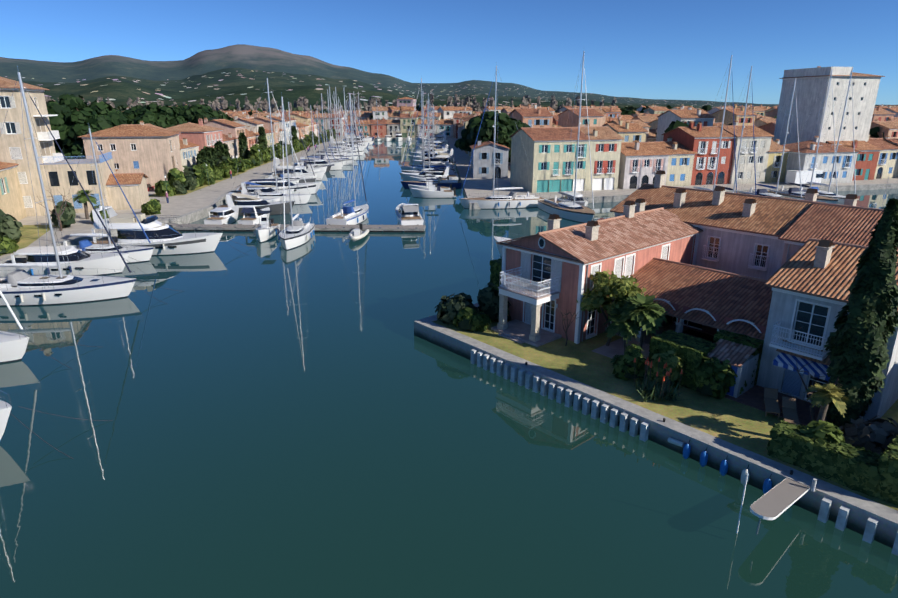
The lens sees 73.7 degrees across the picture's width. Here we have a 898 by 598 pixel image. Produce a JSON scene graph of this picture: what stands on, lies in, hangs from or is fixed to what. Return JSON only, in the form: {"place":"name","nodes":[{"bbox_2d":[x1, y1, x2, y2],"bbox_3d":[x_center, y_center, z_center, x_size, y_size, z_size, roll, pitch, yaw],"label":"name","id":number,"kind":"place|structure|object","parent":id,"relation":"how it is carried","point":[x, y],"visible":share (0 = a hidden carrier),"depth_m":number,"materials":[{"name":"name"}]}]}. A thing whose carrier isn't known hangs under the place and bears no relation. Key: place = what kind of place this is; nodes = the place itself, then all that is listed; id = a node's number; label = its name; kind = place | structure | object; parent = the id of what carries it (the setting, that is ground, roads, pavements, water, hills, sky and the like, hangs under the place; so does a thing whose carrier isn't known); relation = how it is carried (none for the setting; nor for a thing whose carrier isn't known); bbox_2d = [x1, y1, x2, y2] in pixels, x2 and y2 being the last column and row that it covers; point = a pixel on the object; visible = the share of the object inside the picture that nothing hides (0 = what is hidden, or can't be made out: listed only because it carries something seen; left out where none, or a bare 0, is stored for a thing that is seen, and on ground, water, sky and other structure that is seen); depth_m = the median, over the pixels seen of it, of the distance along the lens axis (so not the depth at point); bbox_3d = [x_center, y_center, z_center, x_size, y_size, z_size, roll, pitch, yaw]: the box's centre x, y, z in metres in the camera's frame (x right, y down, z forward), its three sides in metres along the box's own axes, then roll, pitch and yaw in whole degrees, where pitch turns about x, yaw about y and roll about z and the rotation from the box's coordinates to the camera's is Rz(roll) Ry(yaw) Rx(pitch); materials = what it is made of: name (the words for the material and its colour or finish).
{"place":"outdoors","nodes":[
{"label":"outdoors","id":0,"kind":"place"},
{"bbox_2d":[0,137,344,263],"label":"land","id":1,"kind":"structure","parent":0,"point":[196,204],"depth_m":83.28,"materials":[{"name":"concrete"}]},
{"bbox_2d":[0,162,26,220],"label":"building","id":2,"kind":"structure","parent":1,"relation":"on","point":[11,201],"depth_m":74.57,"materials":[{"name":"paint"}]},
{"bbox_2d":[0,77,63,216],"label":"apartment block","id":3,"kind":"structure","parent":1,"relation":"on","point":[13,144],"depth_m":77.39,"materials":[{"name":"beige paint"}]},
{"bbox_2d":[35,186,76,230],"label":"tree","id":4,"kind":"object","parent":1,"relation":"on","point":[58,217],"visible":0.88,"depth_m":69.54,"materials":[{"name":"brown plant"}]},
{"bbox_2d":[73,189,96,218],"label":"palm","id":5,"kind":"object","parent":1,"relation":"on","point":[82,198],"visible":1,"depth_m":76.17,"materials":[{"name":"green plant"}]},
{"bbox_2d":[46,94,133,158],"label":"pine","id":6,"kind":"object","parent":1,"relation":"on","point":[73,118],"visible":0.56,"depth_m":103.88,"materials":[{"name":"green plant"}]},
{"bbox_2d":[36,152,148,213],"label":"apartment wing","id":7,"kind":"structure","parent":1,"relation":"on","point":[60,176],"depth_m":81.22,"materials":[{"name":"beige paint"}]},
{"bbox_2d":[79,121,182,187],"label":"house","id":8,"kind":"structure","parent":1,"relation":"on","point":[153,154],"depth_m":103.77,"materials":[{"name":"paint"}]},
{"bbox_2d":[122,102,186,127],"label":"pine","id":9,"kind":"object","parent":1,"relation":"on","point":[158,115],"visible":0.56,"depth_m":145.89,"materials":[{"name":"green plant"}]},
{"bbox_2d":[126,124,182,170],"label":"house","id":10,"kind":"structure","parent":1,"relation":"on","point":[150,125],"depth_m":114.30,"materials":[{"name":"paint"}]},
{"bbox_2d":[0,128,335,254],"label":"shrubs","id":11,"kind":"object","parent":1,"relation":"on","point":[178,182],"visible":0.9,"depth_m":101.89,"materials":[{"name":"green plant"}]},
{"bbox_2d":[179,138,199,171],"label":"house","id":12,"kind":"structure","parent":1,"relation":"on","point":[189,151],"depth_m":120.24,"materials":[{"name":"paint"}]},
{"bbox_2d":[165,118,223,150],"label":"house","id":13,"kind":"structure","parent":1,"relation":"on","point":[201,134],"depth_m":125.27,"materials":[{"name":"paint"}]},
{"bbox_2d":[171,104,229,123],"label":"pine","id":14,"kind":"object","parent":1,"relation":"on","point":[193,113],"visible":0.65,"depth_m":181.32,"materials":[{"name":"green plant"}]},
{"bbox_2d":[203,118,245,148],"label":"house","id":15,"kind":"structure","parent":1,"relation":"on","point":[234,129],"depth_m":148.42,"materials":[{"name":"paint"}]},
{"bbox_2d":[222,133,238,158],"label":"house","id":16,"kind":"structure","parent":1,"relation":"on","point":[232,142],"depth_m":146.03,"materials":[{"name":"paint"}]},
{"bbox_2d":[228,112,253,119],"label":"house","id":17,"kind":"structure","parent":1,"relation":"on","point":[239,115],"depth_m":259.51,"materials":[{"name":"paint"}]},
{"bbox_2d":[196,126,297,166],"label":"cypresses","id":18,"kind":"object","parent":1,"relation":"on","point":[211,156],"visible":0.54,"depth_m":131.53,"materials":[{"name":"green plant"}]},
{"bbox_2d":[233,115,264,132],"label":"house","id":19,"kind":"structure","parent":1,"relation":"on","point":[246,121],"depth_m":170.47,"materials":[{"name":"paint"}]},
{"bbox_2d":[245,131,257,150],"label":"house","id":20,"kind":"structure","parent":1,"relation":"on","point":[252,139],"depth_m":160.72,"materials":[{"name":"paint"}]},
{"bbox_2d":[245,126,258,144],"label":"house","id":21,"kind":"structure","parent":1,"relation":"on","point":[253,131],"depth_m":168.54,"materials":[{"name":"paint"}]},
{"bbox_2d":[252,114,279,142],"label":"house","id":22,"kind":"structure","parent":1,"relation":"on","point":[267,124],"depth_m":186.07,"materials":[{"name":"paint"}]},
{"bbox_2d":[263,127,274,146],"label":"house","id":23,"kind":"structure","parent":1,"relation":"on","point":[268,137],"depth_m":181.20,"materials":[{"name":"paint"}]},
{"bbox_2d":[266,112,290,144],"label":"house","id":24,"kind":"structure","parent":1,"relation":"on","point":[277,118],"depth_m":199.59,"materials":[{"name":"paint"}]},
{"bbox_2d":[279,128,285,143],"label":"house","id":25,"kind":"structure","parent":1,"relation":"on","point":[283,139],"depth_m":194.99,"materials":[{"name":"paint"}]},
{"bbox_2d":[273,112,296,133],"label":"house","id":26,"kind":"structure","parent":1,"relation":"on","point":[292,121],"depth_m":214.52,"materials":[{"name":"paint"}]},
{"bbox_2d":[287,111,310,131],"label":"house","id":27,"kind":"structure","parent":1,"relation":"on","point":[299,117],"depth_m":239.97,"materials":[{"name":"paint"}]},
{"bbox_2d":[296,124,304,138],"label":"house","id":28,"kind":"structure","parent":1,"relation":"on","point":[301,130],"depth_m":229.98,"materials":[{"name":"paint"}]},
{"bbox_2d":[296,121,308,134],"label":"house","id":29,"kind":"structure","parent":1,"relation":"on","point":[306,129],"depth_m":236.49,"materials":[{"name":"paint"}]},
{"bbox_2d":[298,110,314,131],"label":"house","id":30,"kind":"structure","parent":1,"relation":"on","point":[312,123],"depth_m":249.94,"materials":[{"name":"paint"}]},
{"bbox_2d":[314,123,316,135],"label":"house","id":31,"kind":"structure","parent":1,"relation":"on","point":[315,129],"depth_m":258.53,"materials":[{"name":"paint"}]},
{"bbox_2d":[0,140,897,597],"bbox_3d":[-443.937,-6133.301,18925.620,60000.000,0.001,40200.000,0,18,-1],"label":"water","id":32,"kind":"structure","parent":0,"point":[314,416],"depth_m":27.00,"materials":[{"name":"teal liquid"}]},
{"bbox_2d":[0,391,11,439],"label":"boat","id":33,"kind":"object","parent":32,"relation":"on","point":[5,408],"visible":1,"depth_m":27.67,"materials":[{"name":"white plastic"}]},
{"bbox_2d":[0,290,28,362],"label":"sailboat","id":34,"kind":"object","parent":32,"relation":"in","point":[13,346],"visible":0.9,"depth_m":36.91,"materials":[{"name":"white plastic"}]},
{"bbox_2d":[0,246,128,276],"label":"cruiser","id":35,"kind":"object","parent":32,"relation":"on","point":[100,263],"visible":0.75,"depth_m":55.21,"materials":[{"name":"white plastic"}]},
{"bbox_2d":[0,66,135,305],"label":"sailboat","id":36,"kind":"object","parent":32,"relation":"in","point":[21,287],"visible":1,"depth_m":47.91,"materials":[{"name":"white plastic"}]},
{"bbox_2d":[48,123,153,262],"bbox_3d":[-35.204,-10.135,58.956,10.523,13.894,3.879,0,18,-1],"label":"sailboat","id":37,"kind":"object","parent":32,"relation":"in","point":[141,253],"visible":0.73,"depth_m":60.02,"materials":[{"name":"white plastic"}]},
{"bbox_2d":[91,206,222,255],"bbox_3d":[-31.804,-7.830,64.106,14.840,6.326,4.799,0,18,-1],"label":"motor yacht","id":38,"kind":"object","parent":32,"relation":"in","point":[166,239],"visible":0.81,"depth_m":63.05,"materials":[{"name":"white plastic"}]},
{"bbox_2d":[204,205,238,224],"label":"motorboat","id":39,"kind":"object","parent":32,"relation":"in","point":[222,215],"visible":0.88,"depth_m":78.76,"materials":[{"name":"white plastic"}]},
{"bbox_2d":[238,206,269,224],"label":"motorboat","id":40,"kind":"object","parent":32,"relation":"in","point":[252,217],"visible":0.71,"depth_m":78.00,"materials":[{"name":"white plastic"}]},
{"bbox_2d":[254,211,279,242],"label":"motorboat","id":41,"kind":"object","parent":32,"relation":"in","point":[266,230],"visible":0.9,"depth_m":70.79,"materials":[{"name":"white plastic"}]},
{"bbox_2d":[236,179,321,193],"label":"motor yacht","id":42,"kind":"object","parent":32,"relation":"in","point":[313,187],"visible":0.58,"depth_m":104.79,"materials":[{"name":"white plastic"}]},
{"bbox_2d":[151,215,425,232],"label":"pontoon","id":43,"kind":"object","parent":32,"relation":"on","point":[417,228],"visible":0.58,"depth_m":75.35,"materials":[{"name":"concrete"}]},
{"bbox_2d":[278,92,314,249],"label":"sailboat","id":44,"kind":"object","parent":32,"relation":"in","point":[296,233],"visible":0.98,"depth_m":67.24,"materials":[{"name":"white plastic"}]},
{"bbox_2d":[326,94,368,224],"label":"sailboat","id":45,"kind":"object","parent":32,"relation":"in","point":[346,215],"visible":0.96,"depth_m":79.92,"materials":[{"name":"white plastic"}]},
{"bbox_2d":[348,223,368,240],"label":"rib","id":46,"kind":"object","parent":32,"relation":"on","point":[356,234],"visible":1,"depth_m":70.82,"materials":[{"name":"beige"}]},
{"bbox_2d":[395,203,423,224],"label":"motorboat","id":47,"kind":"object","parent":32,"relation":"in","point":[404,212],"visible":0.92,"depth_m":77.64,"materials":[{"name":"white plastic"}]},
{"bbox_2d":[401,176,461,188],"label":"motor yacht","id":48,"kind":"object","parent":32,"relation":"in","point":[456,184],"visible":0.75,"depth_m":112.45,"materials":[{"name":"plastic"}]},
{"bbox_2d":[459,62,543,208],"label":"yacht","id":49,"kind":"object","parent":32,"relation":"on","point":[512,200],"visible":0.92,"depth_m":91.62,"materials":[{"name":"white plastic"}]},
{"bbox_2d":[494,231,522,256],"bbox_3d":[9.116,-4.617,58.875,4.345,3.449,13.250,-15,23,-39],"label":"yacht","id":50,"kind":"object","parent":32,"relation":"on","point":[498,239],"visible":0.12,"depth_m":62.40,"materials":[{"name":"white plastic"}]},
{"bbox_2d":[210,51,855,222],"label":"sailboats","id":51,"kind":"object","parent":32,"relation":"on","point":[431,156],"visible":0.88,"depth_m":101.90,"materials":[{"name":"grey plastic"}]},
{"bbox_2d":[558,192,587,206],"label":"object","id":52,"kind":"object","parent":32,"relation":"in","point":[579,199],"visible":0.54,"depth_m":90.37,"materials":[{"name":"white plastic"}]},
{"bbox_2d":[0,44,897,110],"bbox_3d":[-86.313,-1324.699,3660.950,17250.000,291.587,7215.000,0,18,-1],"label":"terrain","id":53,"kind":"structure","parent":0,"point":[231,74],"depth_m":2087.46,"materials":[{"name":"green plant"}]},
{"bbox_2d":[124,110,358,115],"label":"houses","id":54,"kind":"structure","parent":53,"relation":"on","point":[307,110],"depth_m":389.92,"materials":[{"name":"tile"}]},
{"bbox_2d":[116,109,371,115],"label":"houses","id":55,"kind":"structure","parent":53,"relation":"on","point":[278,112],"depth_m":354.21,"materials":[{"name":"paint"}]},
{"bbox_2d":[220,109,420,117],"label":"houses","id":56,"kind":"structure","parent":53,"relation":"on","point":[317,111],"depth_m":356.15,"materials":[{"name":"tile"}]},
{"bbox_2d":[45,94,616,112],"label":"houses","id":57,"kind":"structure","parent":53,"relation":"on","point":[223,103],"depth_m":463.51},
{"bbox_2d":[225,111,467,137],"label":"houses","id":58,"kind":"structure","parent":53,"relation":"on","point":[392,126],"depth_m":268.73,"materials":[{"name":"paint"}]},
{"bbox_2d":[251,110,452,119],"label":"houses","id":59,"kind":"structure","parent":53,"relation":"on","point":[394,116],"depth_m":290.03,"materials":[{"name":"paint"}]},
{"bbox_2d":[301,110,437,118],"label":"houses","id":60,"kind":"structure","parent":53,"relation":"on","point":[419,115],"depth_m":315.72,"materials":[{"name":"tile"}]},
{"bbox_2d":[397,97,416,111],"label":"house","id":61,"kind":"structure","parent":53,"relation":"on","point":[404,101],"depth_m":336.94,"materials":[{"name":"paint"}]},
{"bbox_2d":[58,104,883,148],"bbox_3d":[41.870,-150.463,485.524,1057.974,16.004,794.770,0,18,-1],"label":"houses","id":62,"kind":"structure","parent":53,"relation":"on","point":[627,110],"depth_m":307.40,"materials":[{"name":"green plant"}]},
{"bbox_2d":[372,104,769,119],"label":"houses","id":63,"kind":"structure","parent":53,"relation":"on","point":[447,112],"depth_m":291.21,"materials":[{"name":"paint"}]},
{"bbox_2d":[387,104,896,112],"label":"houses","id":64,"kind":"structure","parent":53,"relation":"on","point":[393,109],"depth_m":354.22,"materials":[{"name":"paint"}]},
{"bbox_2d":[429,104,887,114],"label":"houses","id":65,"kind":"structure","parent":53,"relation":"on","point":[437,107],"depth_m":335.23,"materials":[{"name":"tile"}]},
{"bbox_2d":[0,0,897,104],"label":"sky","id":66,"kind":"structure","parent":0,"point":[644,49],"materials":[{"name":"blue"}]},
{"bbox_2d":[373,138,897,209],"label":"land","id":67,"kind":"structure","parent":0,"point":[481,187],"depth_m":110.53,"materials":[{"name":"concrete"}]},
{"bbox_2d":[10,130,822,458],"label":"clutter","id":68,"kind":"object","parent":67,"relation":"on","point":[792,176],"visible":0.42,"depth_m":110.05,"materials":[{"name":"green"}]},
{"bbox_2d":[458,125,463,138],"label":"house","id":69,"kind":"structure","parent":67,"relation":"on","point":[460,129],"depth_m":229.85,"materials":[{"name":"paint"}]},
{"bbox_2d":[460,111,474,123],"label":"house","id":70,"kind":"structure","parent":67,"relation":"on","point":[466,116],"depth_m":255.17,"materials":[{"name":"tile"}]},
{"bbox_2d":[461,113,479,124],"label":"house","id":71,"kind":"structure","parent":67,"relation":"on","point":[462,119],"depth_m":235.63,"materials":[{"name":"tile"}]},
{"bbox_2d":[470,139,509,177],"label":"house","id":72,"kind":"structure","parent":67,"relation":"on","point":[482,160],"depth_m":120.27,"materials":[{"name":"paint"}]},
{"bbox_2d":[454,111,529,162],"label":"tree","id":73,"kind":"object","parent":67,"relation":"on","point":[506,127],"visible":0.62,"depth_m":127.72,"materials":[{"name":"green plant"}]},
{"bbox_2d":[510,126,594,192],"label":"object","id":74,"kind":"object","parent":67,"relation":"on","point":[541,168],"visible":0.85,"depth_m":101.61,"materials":[{"name":"paint"}]},
{"bbox_2d":[580,124,623,190],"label":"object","id":75,"kind":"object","parent":67,"relation":"on","point":[605,153],"visible":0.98,"depth_m":103.28,"materials":[{"name":"paint"}]},
{"bbox_2d":[618,140,671,188],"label":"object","id":76,"kind":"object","parent":67,"relation":"on","point":[641,164],"visible":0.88,"depth_m":105.70,"materials":[{"name":"paint"}]},
{"bbox_2d":[552,106,776,124],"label":"houses","id":77,"kind":"structure","parent":67,"relation":"on","point":[610,111],"depth_m":231.96,"materials":[{"name":"tile"}]},
{"bbox_2d":[654,137,696,185],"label":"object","id":78,"kind":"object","parent":67,"relation":"on","point":[680,160],"visible":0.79,"depth_m":108.67,"materials":[{"name":"paint"}]},
{"bbox_2d":[661,121,735,184],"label":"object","id":79,"kind":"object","parent":67,"relation":"on","point":[690,137],"visible":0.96,"depth_m":110.46,"materials":[{"name":"paint"}]},
{"bbox_2d":[500,105,897,115],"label":"houses","id":80,"kind":"structure","parent":67,"relation":"on","point":[757,110],"depth_m":258.67,"materials":[{"name":"tile"}]},
{"bbox_2d":[508,104,897,141],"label":"houses","id":81,"kind":"structure","parent":67,"relation":"on","point":[530,117],"depth_m":158.70,"materials":[{"name":"tile"}]},
{"bbox_2d":[520,104,890,126],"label":"houses","id":82,"kind":"structure","parent":67,"relation":"on","point":[646,119],"depth_m":205.70,"materials":[{"name":"tile"}]},
{"bbox_2d":[539,104,897,116],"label":"houses","id":83,"kind":"structure","parent":67,"relation":"on","point":[650,109],"depth_m":290.37,"materials":[{"name":"tile"}]},
{"bbox_2d":[552,105,897,126],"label":"houses","id":84,"kind":"structure","parent":67,"relation":"on","point":[771,114],"depth_m":202.34,"materials":[{"name":"tile"}]},
{"bbox_2d":[713,121,774,183],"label":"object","id":85,"kind":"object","parent":67,"relation":"on","point":[760,139],"visible":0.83,"depth_m":112.01,"materials":[{"name":"paint"}]},
{"bbox_2d":[603,106,897,141],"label":"houses","id":86,"kind":"structure","parent":67,"relation":"on","point":[628,132],"depth_m":134.78,"materials":[{"name":"tile"}]},
{"bbox_2d":[764,141,788,182],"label":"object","id":87,"kind":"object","parent":67,"relation":"on","point":[774,163],"visible":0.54,"depth_m":113.85,"materials":[{"name":"paint"}]},
{"bbox_2d":[775,136,860,184],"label":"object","id":88,"kind":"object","parent":67,"relation":"on","point":[845,167],"visible":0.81,"depth_m":112.56,"materials":[{"name":"paint"}]},
{"bbox_2d":[773,66,884,144],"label":"white tower","id":89,"kind":"structure","parent":67,"relation":"on","point":[810,95],"depth_m":118.72,"materials":[{"name":"paint"}]},
{"bbox_2d":[826,140,882,179],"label":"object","id":90,"kind":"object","parent":67,"relation":"on","point":[866,161],"visible":0.25,"depth_m":117.59,"materials":[{"name":"paint"}]},
{"bbox_2d":[867,134,897,178],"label":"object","id":91,"kind":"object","parent":67,"relation":"on","point":[887,165],"visible":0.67,"depth_m":120.17,"materials":[{"name":"paint"}]},
{"bbox_2d":[884,136,897,177],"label":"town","id":92,"kind":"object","parent":67,"relation":"on","point":[892,140],"visible":0.15,"depth_m":122.67,"materials":[{"name":"tile"}]},
{"bbox_2d":[414,303,897,555],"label":"peninsula ground","id":93,"kind":"structure","parent":0,"point":[728,435],"depth_m":29.26,"materials":[{"name":"green plant"}]},
{"bbox_2d":[559,309,578,345],"bbox_3d":[7.316,1.864,36.684,1.307,2.650,0.956,8,20,23],"label":"tree","id":94,"kind":"object","parent":93,"relation":"on","point":[563,319],"visible":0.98,"depth_m":36.65,"materials":[{"name":"plant"}]},
{"bbox_2d":[496,198,702,343],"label":"pink house","id":95,"kind":"structure","parent":93,"relation":"on","point":[545,276],"depth_m":38.85,"materials":[{"name":"paint"}]},
{"bbox_2d":[576,269,648,345],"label":"tree","id":96,"kind":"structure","parent":93,"relation":"on","point":[616,289],"depth_m":35.94,"materials":[{"name":"green plant"}]},
{"bbox_2d":[610,354,620,367],"bbox_3d":[9.916,3.816,34.187,1.480,1.203,1.576,0,18,-1],"label":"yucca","id":97,"kind":"object","parent":93,"relation":"on","point":[615,357],"visible":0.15,"depth_m":34.27,"materials":[{"name":"green plant"}]},
{"bbox_2d":[601,305,642,354],"bbox_3d":[10.186,2.154,34.627,2.421,3.373,2.694,0,18,-1],"label":"palm tree","id":98,"kind":"object","parent":93,"relation":"on","point":[612,329],"visible":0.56,"depth_m":33.85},
{"bbox_2d":[618,293,668,350],"bbox_3d":[11.137,1.845,34.423,2.571,4.097,2.756,12,22,33],"label":"palm tree","id":99,"kind":"object","parent":93,"relation":"on","point":[647,313],"visible":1,"depth_m":33.55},
{"bbox_2d":[435,282,897,463],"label":"bushes","id":100,"kind":"object","parent":93,"relation":"on","point":[664,372],"visible":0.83,"depth_m":30.61,"materials":[{"name":"green plant"}]},
{"bbox_2d":[605,257,772,342],"bbox_3d":[17.413,0.257,38.490,11.300,4.175,10.800,-15,23,-39],"label":"loggia","id":101,"kind":"object","parent":93,"relation":"on","point":[707,300],"visible":0.38,"depth_m":36.06,"materials":[{"name":"tile"}]},
{"bbox_2d":[490,259,897,504],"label":"peninsula hedges","id":102,"kind":"object","parent":93,"relation":"on","point":[864,471],"visible":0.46,"depth_m":24.36,"materials":[{"name":"green plant"}]},
{"bbox_2d":[610,167,825,279],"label":"house","id":103,"kind":"structure","parent":93,"relation":"on","point":[740,234],"depth_m":43.71,"materials":[{"name":"tile"}]},
{"bbox_2d":[707,238,897,424],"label":"white house","id":104,"kind":"structure","parent":93,"relation":"on","point":[809,281],"depth_m":29.78,"materials":[{"name":"paint"}]},
{"bbox_2d":[790,360,841,421],"bbox_3d":[16.935,4.523,27.455,2.433,3.343,2.465,0,18,-1],"label":"pollard","id":105,"kind":"object","parent":93,"relation":"on","point":[812,412],"visible":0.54,"depth_m":27.62,"materials":[{"name":"brown plant"}]},
{"bbox_2d":[803,383,849,420],"bbox_3d":[16.071,5.094,25.824,1.678,3.232,1.576,14,23,36],"label":"palm","id":106,"kind":"object","parent":93,"relation":"on","point":[826,393],"visible":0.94,"depth_m":25.28,"materials":[{"name":"green plant"}]},
{"bbox_2d":[778,177,897,265],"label":"house","id":107,"kind":"structure","parent":93,"relation":"on","point":[849,221],"depth_m":39.43,"materials":[{"name":"tile"}]},
{"bbox_2d":[824,198,897,426],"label":"cypress","id":108,"kind":"object","parent":93,"relation":"on","point":[857,341],"visible":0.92,"depth_m":25.41,"materials":[{"name":"green plant"}]}
]}

